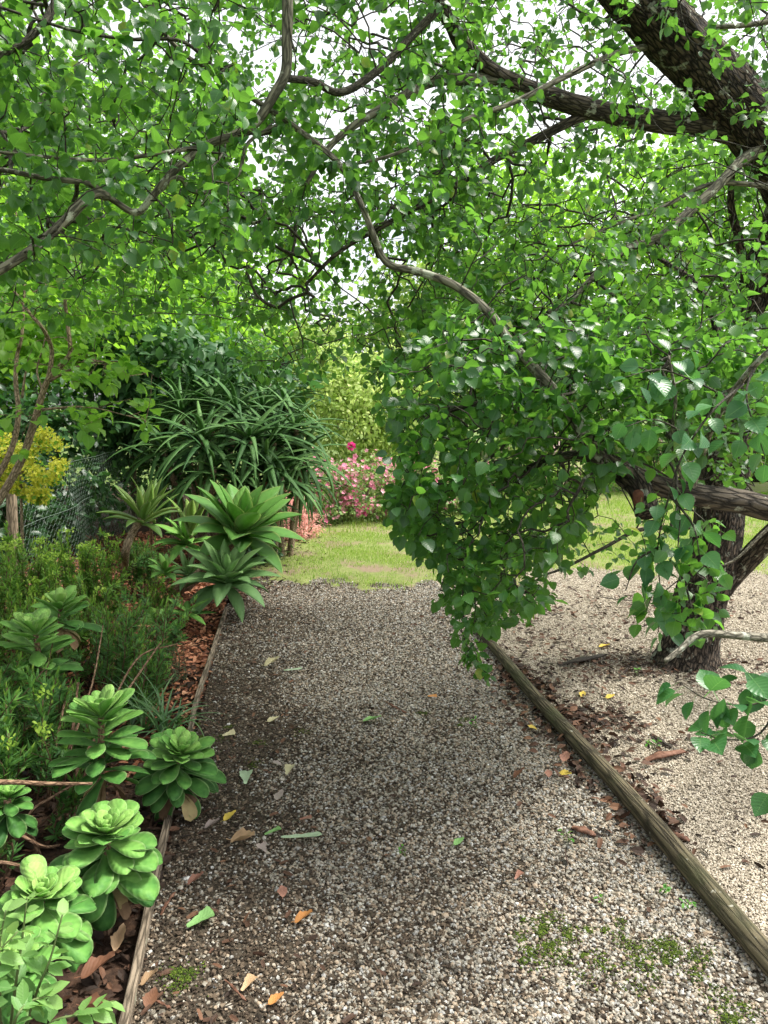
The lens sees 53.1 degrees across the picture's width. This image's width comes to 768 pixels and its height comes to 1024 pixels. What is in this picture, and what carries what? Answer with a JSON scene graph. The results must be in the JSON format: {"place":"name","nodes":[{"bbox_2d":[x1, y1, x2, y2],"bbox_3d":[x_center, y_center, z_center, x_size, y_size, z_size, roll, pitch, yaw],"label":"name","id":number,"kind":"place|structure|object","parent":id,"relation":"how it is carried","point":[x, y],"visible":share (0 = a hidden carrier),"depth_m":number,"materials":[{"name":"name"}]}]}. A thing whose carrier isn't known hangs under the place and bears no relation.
{"place":"outdoors","nodes":[
{"label":"outdoors","id":0,"kind":"place"},
{"bbox_2d":[0,486,317,1023],"bbox_3d":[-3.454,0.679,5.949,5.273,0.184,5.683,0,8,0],"label":"bark mulch","id":1,"kind":"object","parent":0,"point":[202,658],"visible":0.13,"depth_m":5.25,"materials":[{"name":"wood"}]},
{"bbox_2d":[0,835,24,887],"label":"needle shrub","id":2,"kind":"object","parent":1,"relation":"on","point":[9,852],"visible":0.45,"depth_m":2.42,"materials":[{"name":"plant"}]},
{"bbox_2d":[0,582,30,688],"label":"needle shrub","id":3,"kind":"object","parent":1,"relation":"on","point":[3,630],"visible":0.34,"depth_m":3.84,"materials":[{"name":"plant"}]},
{"bbox_2d":[0,779,37,876],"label":"aeonium","id":4,"kind":"object","parent":1,"relation":"on","point":[15,825],"visible":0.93,"depth_m":2.34,"materials":[{"name":"plant"}]},
{"bbox_2d":[1,925,60,1023],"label":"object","id":5,"kind":"object","parent":1,"relation":"on","point":[46,950],"visible":0.16,"depth_m":1.78,"materials":[{"name":"plant"}]},
{"bbox_2d":[0,661,70,827],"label":"needle shrub","id":6,"kind":"object","parent":1,"relation":"on","point":[10,759],"visible":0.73,"depth_m":2.67,"materials":[{"name":"plant"}]},
{"bbox_2d":[0,424,73,611],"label":"yellow flowered shrub","id":7,"kind":"object","parent":1,"relation":"on","point":[35,493],"visible":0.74,"depth_m":4.96,"materials":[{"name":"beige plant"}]},
{"bbox_2d":[0,521,82,650],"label":"needle shrub","id":8,"kind":"object","parent":1,"relation":"on","point":[12,580],"visible":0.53,"depth_m":4.58,"materials":[{"name":"plant"}]},
{"bbox_2d":[0,608,83,713],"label":"aeonium","id":9,"kind":"object","parent":1,"relation":"on","point":[37,647],"visible":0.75,"depth_m":3.16,"materials":[{"name":"plant"}]},
{"bbox_2d":[0,647,95,801],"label":"needle shrub","id":10,"kind":"object","parent":1,"relation":"on","point":[32,710],"visible":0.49,"depth_m":2.91,"materials":[{"name":"plant"}]},
{"bbox_2d":[0,854,96,972],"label":"aeonium","id":11,"kind":"object","parent":1,"relation":"on","point":[55,884],"visible":0.73,"depth_m":1.95,"materials":[{"name":"plant"}]},
{"bbox_2d":[11,677,110,779],"bbox_3d":[-1.350,0.920,3.222,0.402,0.430,0.490,-4,9,-26],"label":"needle shrub","id":12,"kind":"object","parent":1,"relation":"on","point":[79,729],"visible":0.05,"depth_m":3.14,"materials":[{"name":"plant"}]},
{"bbox_2d":[0,891,124,1023],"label":"leafy herb","id":13,"kind":"object","parent":1,"relation":"on","point":[42,1011],"visible":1,"depth_m":1.63,"materials":[{"name":"green plant"}]},
{"bbox_2d":[24,585,104,674],"bbox_3d":[-1.603,0.685,3.745,0.530,0.670,0.345,6,10,39],"label":"aeonium","id":14,"kind":"object","parent":1,"relation":"on","point":[62,599],"visible":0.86,"depth_m":3.66,"materials":[{"name":"plant"}]},
{"bbox_2d":[12,571,124,672],"bbox_3d":[-1.797,0.645,4.283,0.641,0.577,0.550,0,8,0],"label":"needle shrub","id":15,"kind":"object","parent":1,"relation":"on","point":[84,637],"visible":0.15,"depth_m":4.39,"materials":[{"name":"plant"}]},
{"bbox_2d":[6,450,139,594],"bbox_3d":[-2.795,0.029,7.350,0.144,1.102,3.739,-1,8,-5],"label":"wire fence","id":16,"kind":"object","parent":1,"relation":"on","point":[11,510],"visible":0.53,"depth_m":6.64,"materials":[{"name":"metal"}]},
{"bbox_2d":[44,768,107,841],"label":"needle shrub","id":17,"kind":"object","parent":1,"relation":"on","point":[73,800],"visible":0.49,"depth_m":2.69,"materials":[{"name":"plant"}]},
{"bbox_2d":[22,527,142,631],"bbox_3d":[-2.015,0.464,5.061,0.647,0.706,0.607,2,8,16],"label":"needle shrub","id":18,"kind":"object","parent":1,"relation":"on","point":[85,558],"visible":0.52,"depth_m":5.00,"materials":[{"name":"plant"}]},
{"bbox_2d":[0,237,167,505],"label":"garden sapling","id":19,"kind":"object","parent":1,"relation":"on","point":[120,366],"visible":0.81,"depth_m":4.08,"materials":[{"name":"green plant"}]},
{"bbox_2d":[0,625,177,867],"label":"woody stems","id":20,"kind":"object","parent":1,"relation":"on","point":[49,797],"visible":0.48,"depth_m":2.82,"materials":[{"name":"wood"}]},
{"bbox_2d":[48,684,156,815],"bbox_3d":[-0.967,0.903,2.642,0.356,0.612,0.358,0,8,0],"label":"aeonium","id":21,"kind":"object","parent":1,"relation":"on","point":[102,713],"visible":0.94,"depth_m":2.60,"materials":[{"name":"plant"}]},
{"bbox_2d":[49,799,162,935],"bbox_3d":[-0.811,1.061,2.243,0.317,0.428,0.305,-3,9,-24],"label":"aeonium","id":22,"kind":"object","parent":1,"relation":"on","point":[114,855],"visible":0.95,"depth_m":2.19,"materials":[{"name":"plant"}]},
{"bbox_2d":[49,588,181,700],"bbox_3d":[-1.429,0.686,4.018,0.673,0.622,0.606,0,8,0],"label":"needle shrub","id":23,"kind":"object","parent":1,"relation":"on","point":[108,651],"visible":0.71,"depth_m":4.00,"materials":[{"name":"plant"}]},
{"bbox_2d":[0,320,231,589],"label":"camellia hedge","id":24,"kind":"object","parent":1,"relation":"on","point":[59,422],"visible":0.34,"depth_m":7.48,"materials":[{"name":"green plant"}]},
{"bbox_2d":[92,632,175,720],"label":"needle shrub","id":25,"kind":"object","parent":1,"relation":"on","point":[156,678],"visible":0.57,"depth_m":3.83,"materials":[{"name":"plant"}]},
{"bbox_2d":[96,482,183,579],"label":"agave","id":26,"kind":"object","parent":1,"relation":"on","point":[142,507],"visible":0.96,"depth_m":5.08,"materials":[{"name":"green plant"}]},
{"bbox_2d":[110,531,175,598],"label":"needle shrub","id":27,"kind":"object","parent":1,"relation":"on","point":[143,560],"visible":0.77,"depth_m":5.93,"materials":[{"name":"plant"}]},
{"bbox_2d":[93,587,197,673],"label":"needle shrub","id":28,"kind":"object","parent":1,"relation":"on","point":[176,632],"visible":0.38,"depth_m":4.29,"materials":[{"name":"plant"}]},
{"bbox_2d":[118,807,174,1023],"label":"edging board","id":29,"kind":"object","parent":1,"relation":"on","point":[129,1001],"visible":0.67,"depth_m":2.16,"materials":[{"name":"wood"}]},
{"bbox_2d":[138,607,162,635],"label":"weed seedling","id":30,"kind":"object","parent":1,"relation":"on","point":[149,616],"visible":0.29,"depth_m":5.06,"materials":[{"name":"green plant"}]},
{"bbox_2d":[113,632,188,688],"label":"needle shrub","id":31,"kind":"object","parent":1,"relation":"on","point":[175,677],"visible":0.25,"depth_m":4.21,"materials":[{"name":"plant"}]},
{"bbox_2d":[131,573,177,618],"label":"needle shrub","id":32,"kind":"object","parent":1,"relation":"on","point":[157,598],"visible":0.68,"depth_m":5.54,"materials":[{"name":"plant"}]},
{"bbox_2d":[130,476,179,561],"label":"agave","id":33,"kind":"object","parent":1,"relation":"on","point":[154,490],"visible":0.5,"depth_m":6.38,"materials":[{"name":"green plant"}]},
{"bbox_2d":[148,572,175,587],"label":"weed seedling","id":34,"kind":"object","parent":1,"relation":"on","point":[160,575],"visible":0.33,"depth_m":6.23,"materials":[{"name":"green plant"}]},
{"bbox_2d":[98,663,225,735],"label":"strap leaved clump","id":35,"kind":"object","parent":1,"relation":"on","point":[162,719],"visible":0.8,"depth_m":3.67,"materials":[{"name":"plant"}]},
{"bbox_2d":[149,553,184,580],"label":"agave","id":36,"kind":"object","parent":1,"relation":"on","point":[163,567],"visible":1,"depth_m":5.50,"materials":[{"name":"plant"}]},
{"bbox_2d":[133,726,226,823],"bbox_3d":[-0.786,1.005,2.897,0.365,0.379,0.309,0,8,0],"label":"aeonium","id":37,"kind":"object","parent":1,"relation":"on","point":[179,766],"visible":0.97,"depth_m":2.85,"materials":[{"name":"plant"}]},
{"bbox_2d":[163,550,203,590],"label":"agave","id":38,"kind":"object","parent":1,"relation":"on","point":[187,570],"visible":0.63,"depth_m":5.85,"materials":[{"name":"plant"}]},
{"bbox_2d":[153,598,215,629],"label":"agave","id":39,"kind":"object","parent":1,"relation":"on","point":[187,607],"visible":0.67,"depth_m":5.20,"materials":[{"name":"plant"}]},
{"bbox_2d":[152,517,216,563],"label":"agave","id":40,"kind":"object","parent":1,"relation":"on","point":[181,534],"visible":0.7,"depth_m":6.44,"materials":[{"name":"plant"}]},
{"bbox_2d":[166,496,203,563],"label":"agave","id":41,"kind":"object","parent":1,"relation":"on","point":[190,507],"visible":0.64,"depth_m":6.24,"materials":[{"name":"green plant"}]},
{"bbox_2d":[60,301,335,534],"bbox_3d":[-2.151,-1.006,8.928,3.070,2.760,1.979,-5,9,-30],"label":"glossy shrub","id":42,"kind":"object","parent":1,"relation":"on","point":[222,359],"visible":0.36,"depth_m":8.40,"materials":[{"name":"green plant"}]},
{"bbox_2d":[187,607,227,731],"bbox_3d":[-1.026,0.948,4.438,0.045,0.069,2.916,-1,8,-7],"label":"edging board","id":43,"kind":"object","parent":1,"relation":"on","point":[204,676],"visible":0.52,"depth_m":4.44,"materials":[{"name":"wood"}]},
{"bbox_2d":[102,355,328,560],"bbox_3d":[-1.804,-0.512,7.568,1.959,2.118,2.489,-6,10,-39],"label":"tree aloe","id":44,"kind":"object","parent":1,"relation":"on","point":[211,455],"visible":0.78,"depth_m":7.17,"materials":[{"name":"green plant"}]},
{"bbox_2d":[170,539,280,622],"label":"agave","id":45,"kind":"object","parent":1,"relation":"on","point":[228,572],"visible":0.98,"depth_m":5.39,"materials":[{"name":"plant"}]},
{"bbox_2d":[167,479,305,595],"bbox_3d":[-1.186,0.264,5.811,1.184,1.024,1.002,0,8,0],"label":"agave","id":46,"kind":"object","parent":1,"relation":"on","point":[243,515],"visible":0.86,"depth_m":5.77,"materials":[{"name":"green plant"}]},
{"bbox_2d":[244,507,314,564],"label":"bed plant","id":47,"kind":"object","parent":1,"relation":"on","point":[249,549],"visible":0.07,"depth_m":7.60,"materials":[{"name":"green plant"}]},
{"bbox_2d":[201,363,361,556],"bbox_3d":[-1.033,-0.496,7.737,1.648,2.066,2.244,0,8,0],"label":"tree aloe","id":48,"kind":"object","parent":1,"relation":"on","point":[301,473],"visible":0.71,"depth_m":7.45,"materials":[{"name":"green plant"}]},
{"bbox_2d":[283,490,330,540],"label":"pink groundcover","id":49,"kind":"object","parent":1,"relation":"on","point":[305,526],"visible":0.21,"depth_m":8.99,"materials":[{"name":"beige plant"}]},
{"bbox_2d":[0,535,767,1023],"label":"leaf litter","id":50,"kind":"object","parent":1,"relation":"on","point":[578,719],"visible":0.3,"depth_m":3.52,"materials":[{"name":"plant"}]},
{"bbox_2d":[76,992,106,1007],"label":"fallen leaf","id":51,"kind":"object","parent":50,"relation":"on","point":[95,996],"visible":0.4,"depth_m":1.95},
{"bbox_2d":[75,951,114,978],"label":"fallen leaf","id":52,"kind":"object","parent":50,"relation":"on","point":[91,965],"visible":0.99,"depth_m":2.07,"materials":[{"name":"plant"}]},
{"bbox_2d":[110,923,125,950],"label":"fallen leaf","id":53,"kind":"object","parent":50,"relation":"on","point":[117,937],"visible":0.95,"depth_m":2.18,"materials":[{"name":"plant"}]},
{"bbox_2d":[142,986,158,1006],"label":"fallen leaf","id":54,"kind":"object","parent":50,"relation":"on","point":[150,997],"visible":1,"depth_m":2.00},
{"bbox_2d":[226,827,254,842],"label":"fallen leaf","id":55,"kind":"object","parent":50,"relation":"on","point":[241,834],"visible":1,"depth_m":2.73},
{"bbox_2d":[559,769,571,774],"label":"fallen leaf","id":56,"kind":"object","parent":50,"relation":"on","point":[563,772],"visible":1,"depth_m":3.22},
{"bbox_2d":[24,408,676,506],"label":"ground","id":57,"kind":"structure","parent":0,"point":[79,470],"depth_m":24.93,"materials":[{"name":"plant"}]},
{"bbox_2d":[0,116,199,533],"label":"leafy tree","id":58,"kind":"object","parent":57,"relation":"on","point":[26,347],"visible":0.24,"depth_m":7.78,"materials":[{"name":"green plant"}]},
{"bbox_2d":[0,0,272,485],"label":"leafy tree","id":59,"kind":"object","parent":57,"relation":"on","point":[39,79],"visible":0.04,"depth_m":12.90,"materials":[{"name":"green plant"}]},
{"bbox_2d":[21,153,301,501],"bbox_3d":[-3.118,-2.549,11.046,4.323,5.240,3.522,6,10,35],"label":"leafy tree","id":60,"kind":"object","parent":57,"relation":"on","point":[194,291],"visible":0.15,"depth_m":10.15,"materials":[{"name":"green plant"}]},
{"bbox_2d":[38,82,363,403],"bbox_3d":[-6.612,-7.128,22.621,12.885,11.424,7.097,0,8,0],"label":"leafy tree","id":61,"kind":"object","parent":57,"relation":"on","point":[272,266],"visible":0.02,"depth_m":22.01,"materials":[{"name":"green plant"}]},
{"bbox_2d":[221,296,391,452],"bbox_3d":[-1.760,-2.029,13.556,3.299,3.518,3.306,4,9,25],"label":"leafy tree","id":62,"kind":"object","parent":57,"relation":"on","point":[295,336],"visible":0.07,"depth_m":13.09,"materials":[{"name":"green plant"}]},
{"bbox_2d":[0,0,767,815],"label":"broadleaf tree","id":63,"kind":"object","parent":57,"relation":"on","point":[712,394],"visible":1,"depth_m":2.90,"materials":[{"name":"green plant"}]},
{"bbox_2d":[0,0,767,407],"label":"sky","id":64,"kind":"structure","parent":0,"point":[234,36],"materials":[{"name":"white"}]},
{"bbox_2d":[131,551,767,1023],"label":"gravel path","id":65,"kind":"structure","parent":0,"point":[239,951],"depth_m":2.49,"materials":[{"name":"gravel"}]},
{"bbox_2d":[139,968,157,984],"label":"fallen leaf","id":66,"kind":"object","parent":65,"relation":"on","point":[146,976],"visible":0.97,"depth_m":2.07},
{"bbox_2d":[155,1000,170,1008],"bbox_3d":[-0.581,1.272,1.991,0.068,0.012,0.009,4,9,27],"label":"stick","id":67,"kind":"object","parent":65,"relation":"on","point":[162,1003],"visible":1,"depth_m":1.99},
{"bbox_2d":[160,891,175,914],"bbox_3d":[-0.675,1.216,2.392,0.012,0.012,0.115,1,8,6],"label":"stick","id":68,"kind":"object","parent":65,"relation":"on","point":[166,903],"visible":1,"depth_m":2.38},
{"bbox_2d":[187,871,202,884],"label":"fallen leaf","id":69,"kind":"object","parent":65,"relation":"on","point":[193,877],"visible":1,"depth_m":2.50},
{"bbox_2d":[186,906,214,926],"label":"fallen leaf","id":70,"kind":"object","parent":65,"relation":"on","point":[206,912],"visible":1,"depth_m":2.31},
{"bbox_2d":[201,818,218,827],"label":"fallen leaf","id":71,"kind":"object","parent":65,"relation":"on","point":[209,822],"visible":1,"depth_m":2.82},
{"bbox_2d":[220,810,235,821],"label":"fallen leaf","id":72,"kind":"object","parent":65,"relation":"on","point":[228,815],"visible":1,"depth_m":2.88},
{"bbox_2d":[223,729,234,735],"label":"fallen leaf","id":73,"kind":"object","parent":65,"relation":"on","point":[231,732],"visible":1,"depth_m":3.60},
{"bbox_2d":[224,979,246,1000],"bbox_3d":[-0.398,1.262,2.035,0.011,0.016,0.104,-7,11,-43],"label":"stick","id":74,"kind":"object","parent":65,"relation":"on","point":[235,990],"visible":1,"depth_m":2.03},
{"bbox_2d":[239,770,252,783],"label":"fallen leaf","id":75,"kind":"object","parent":65,"relation":"on","point":[245,775],"visible":1,"depth_m":3.20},
{"bbox_2d":[240,973,257,990],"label":"fallen leaf","id":76,"kind":"object","parent":65,"relation":"on","point":[249,978],"visible":1,"depth_m":2.06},
{"bbox_2d":[256,841,266,851],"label":"fallen leaf","id":77,"kind":"object","parent":65,"relation":"on","point":[262,846],"visible":1,"depth_m":2.69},
{"bbox_2d":[264,656,278,665],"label":"fallen leaf","id":78,"kind":"object","parent":65,"relation":"on","point":[269,660],"visible":1,"depth_m":4.58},
{"bbox_2d":[264,826,280,834],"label":"fallen leaf","id":79,"kind":"object","parent":65,"relation":"on","point":[274,829],"visible":1,"depth_m":2.79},
{"bbox_2d":[266,992,283,1004],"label":"fallen leaf","id":80,"kind":"object","parent":65,"relation":"on","point":[275,997],"visible":1,"depth_m":2.00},
{"bbox_2d":[274,789,283,799],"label":"fallen leaf","id":81,"kind":"object","parent":65,"relation":"on","point":[278,795],"visible":1,"depth_m":3.04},
{"bbox_2d":[277,885,287,898],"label":"fallen leaf","id":82,"kind":"object","parent":65,"relation":"on","point":[282,891],"visible":1,"depth_m":2.44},
{"bbox_2d":[284,764,294,773],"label":"fallen leaf","id":83,"kind":"object","parent":65,"relation":"on","point":[288,767],"visible":1,"depth_m":3.27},
{"bbox_2d":[281,831,321,837],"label":"fallen leaf","id":84,"kind":"object","parent":65,"relation":"on","point":[314,834],"visible":1,"depth_m":2.75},
{"bbox_2d":[294,909,311,922],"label":"fallen leaf","id":85,"kind":"object","parent":65,"relation":"on","point":[300,915],"visible":1,"depth_m":2.31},
{"bbox_2d":[453,837,463,844],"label":"fallen leaf","id":86,"kind":"object","parent":65,"relation":"on","point":[457,841],"visible":1,"depth_m":2.73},
{"bbox_2d":[155,711,765,1023],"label":"moss","id":87,"kind":"object","parent":65,"relation":"on","point":[552,943],"visible":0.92,"depth_m":2.17,"materials":[{"name":"plant"}]},
{"bbox_2d":[512,767,524,777],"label":"fallen leaf","id":88,"kind":"object","parent":65,"relation":"on","point":[516,773],"visible":1,"depth_m":3.20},
{"bbox_2d":[514,870,523,878],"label":"fallen leaf","id":89,"kind":"object","parent":65,"relation":"on","point":[518,873],"visible":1,"depth_m":2.54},
{"bbox_2d":[559,751,569,762],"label":"fallen leaf","id":90,"kind":"object","parent":65,"relation":"on","point":[565,756],"visible":1,"depth_m":3.33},
{"bbox_2d":[571,825,595,836],"bbox_3d":[0.726,1.158,2.801,0.096,0.020,0.048,6,10,35],"label":"bark flake","id":91,"kind":"object","parent":65,"relation":"on","point":[584,829],"visible":1,"depth_m":2.79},
{"bbox_2d":[477,633,767,977],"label":"edging log","id":92,"kind":"object","parent":65,"relation":"on","point":[745,932],"visible":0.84,"depth_m":2.70,"materials":[{"name":"wood"}]},
{"bbox_2d":[659,882,670,894],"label":"weed seedling","id":93,"kind":"object","parent":65,"relation":"on","point":[667,889],"visible":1,"depth_m":2.45,"materials":[{"name":"green plant"}]},
{"bbox_2d":[679,898,696,908],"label":"weed seedling","id":94,"kind":"object","parent":65,"relation":"on","point":[687,900],"visible":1,"depth_m":2.37,"materials":[{"name":"green plant"}]},
{"bbox_2d":[250,490,767,592],"bbox_3d":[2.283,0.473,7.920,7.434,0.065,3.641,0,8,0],"label":"lawn","id":95,"kind":"structure","parent":0,"point":[377,571],"depth_m":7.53,"materials":[{"name":"plant"}]},
{"bbox_2d":[314,451,767,526],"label":"lawn","id":96,"kind":"structure","parent":0,"point":[760,487],"depth_m":10.96,"materials":[{"name":"plant"}]},
{"bbox_2d":[285,448,403,524],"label":"azalea bush","id":97,"kind":"object","parent":96,"relation":"on","point":[350,506],"visible":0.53,"depth_m":10.01,"materials":[{"name":"pink plant"}]},
{"bbox_2d":[347,441,355,517],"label":"pink flower","id":98,"kind":"object","parent":96,"relation":"on","point":[351,444],"visible":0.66,"depth_m":10.00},
{"bbox_2d":[293,329,468,496],"bbox_3d":[-0.017,-1.518,12.414,3.035,2.826,2.358,-2,8,-15],"label":"leafy shrub","id":99,"kind":"object","parent":96,"relation":"on","point":[350,396],"visible":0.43,"depth_m":11.90,"materials":[{"name":"green plant"}]},
{"bbox_2d":[369,451,503,516],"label":"azalea bush","id":100,"kind":"object","parent":96,"relation":"on","point":[438,476],"visible":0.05,"depth_m":10.39,"materials":[{"name":"pink plant"}]},
{"bbox_2d":[301,241,578,451],"bbox_3d":[1.330,-3.128,15.961,6.975,5.088,4.056,0,8,0],"label":"leafy tree","id":101,"kind":"object","parent":96,"relation":"on","point":[396,303],"visible":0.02,"depth_m":15.60,"materials":[{"name":"green plant"}]},
{"bbox_2d":[387,104,745,448],"bbox_3d":[6.591,-7.348,23.815,14.459,11.235,7.923,0,8,0],"label":"leafy tree","id":102,"kind":"object","parent":96,"relation":"on","point":[654,136],"visible":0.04,"depth_m":23.32,"materials":[{"name":"green plant"}]},
{"bbox_2d":[409,128,759,481],"bbox_3d":[3.895,-3.880,14.856,6.896,6.853,4.846,0,8,0],"label":"leafy tree","id":103,"kind":"object","parent":96,"relation":"on","point":[570,205],"visible":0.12,"depth_m":14.15,"materials":[{"name":"green plant"}]},
{"bbox_2d":[481,419,765,495],"bbox_3d":[4.095,-0.996,13.647,5.438,1.482,2.118,0,8,0],"label":"clipped shrub","id":104,"kind":"object","parent":96,"relation":"on","point":[580,472],"visible":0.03,"depth_m":13.42,"materials":[{"name":"green plant"}]},
{"bbox_2d":[603,134,767,481],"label":"leafy tree","id":105,"kind":"object","parent":96,"relation":"on","point":[743,209],"visible":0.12,"depth_m":14.35,"materials":[{"name":"green plant"}]},
{"bbox_2d":[435,562,767,937],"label":"gravel yard","id":106,"kind":"structure","parent":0,"point":[586,616],"depth_m":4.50,"materials":[{"name":"gravel"}]},
{"bbox_2d":[557,654,606,665],"bbox_3d":[1.226,0.891,4.668,0.414,0.033,0.081,-5,9,-31],"label":"bark flake","id":107,"kind":"object","parent":106,"relation":"on","point":[579,659],"visible":1,"depth_m":4.62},
{"bbox_2d":[650,734,671,747],"bbox_3d":[1.279,1.054,3.555,0.030,0.014,0.156,-3,8,-18],"label":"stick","id":108,"kind":"object","parent":106,"relation":"on","point":[663,742],"visible":0.94,"depth_m":3.54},
{"bbox_2d":[644,750,685,760],"bbox_3d":[1.241,1.069,3.388,0.210,0.026,0.055,-3,8,-20],"label":"bark flake","id":109,"kind":"object","parent":106,"relation":"on","point":[658,755],"visible":0.99,"depth_m":3.37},
{"bbox_2d":[674,832,689,841],"bbox_3d":[1.063,1.165,2.770,0.047,0.021,0.080,-5,10,-34],"label":"bark flake","id":110,"kind":"object","parent":106,"relation":"on","point":[681,836],"visible":0.84,"depth_m":2.75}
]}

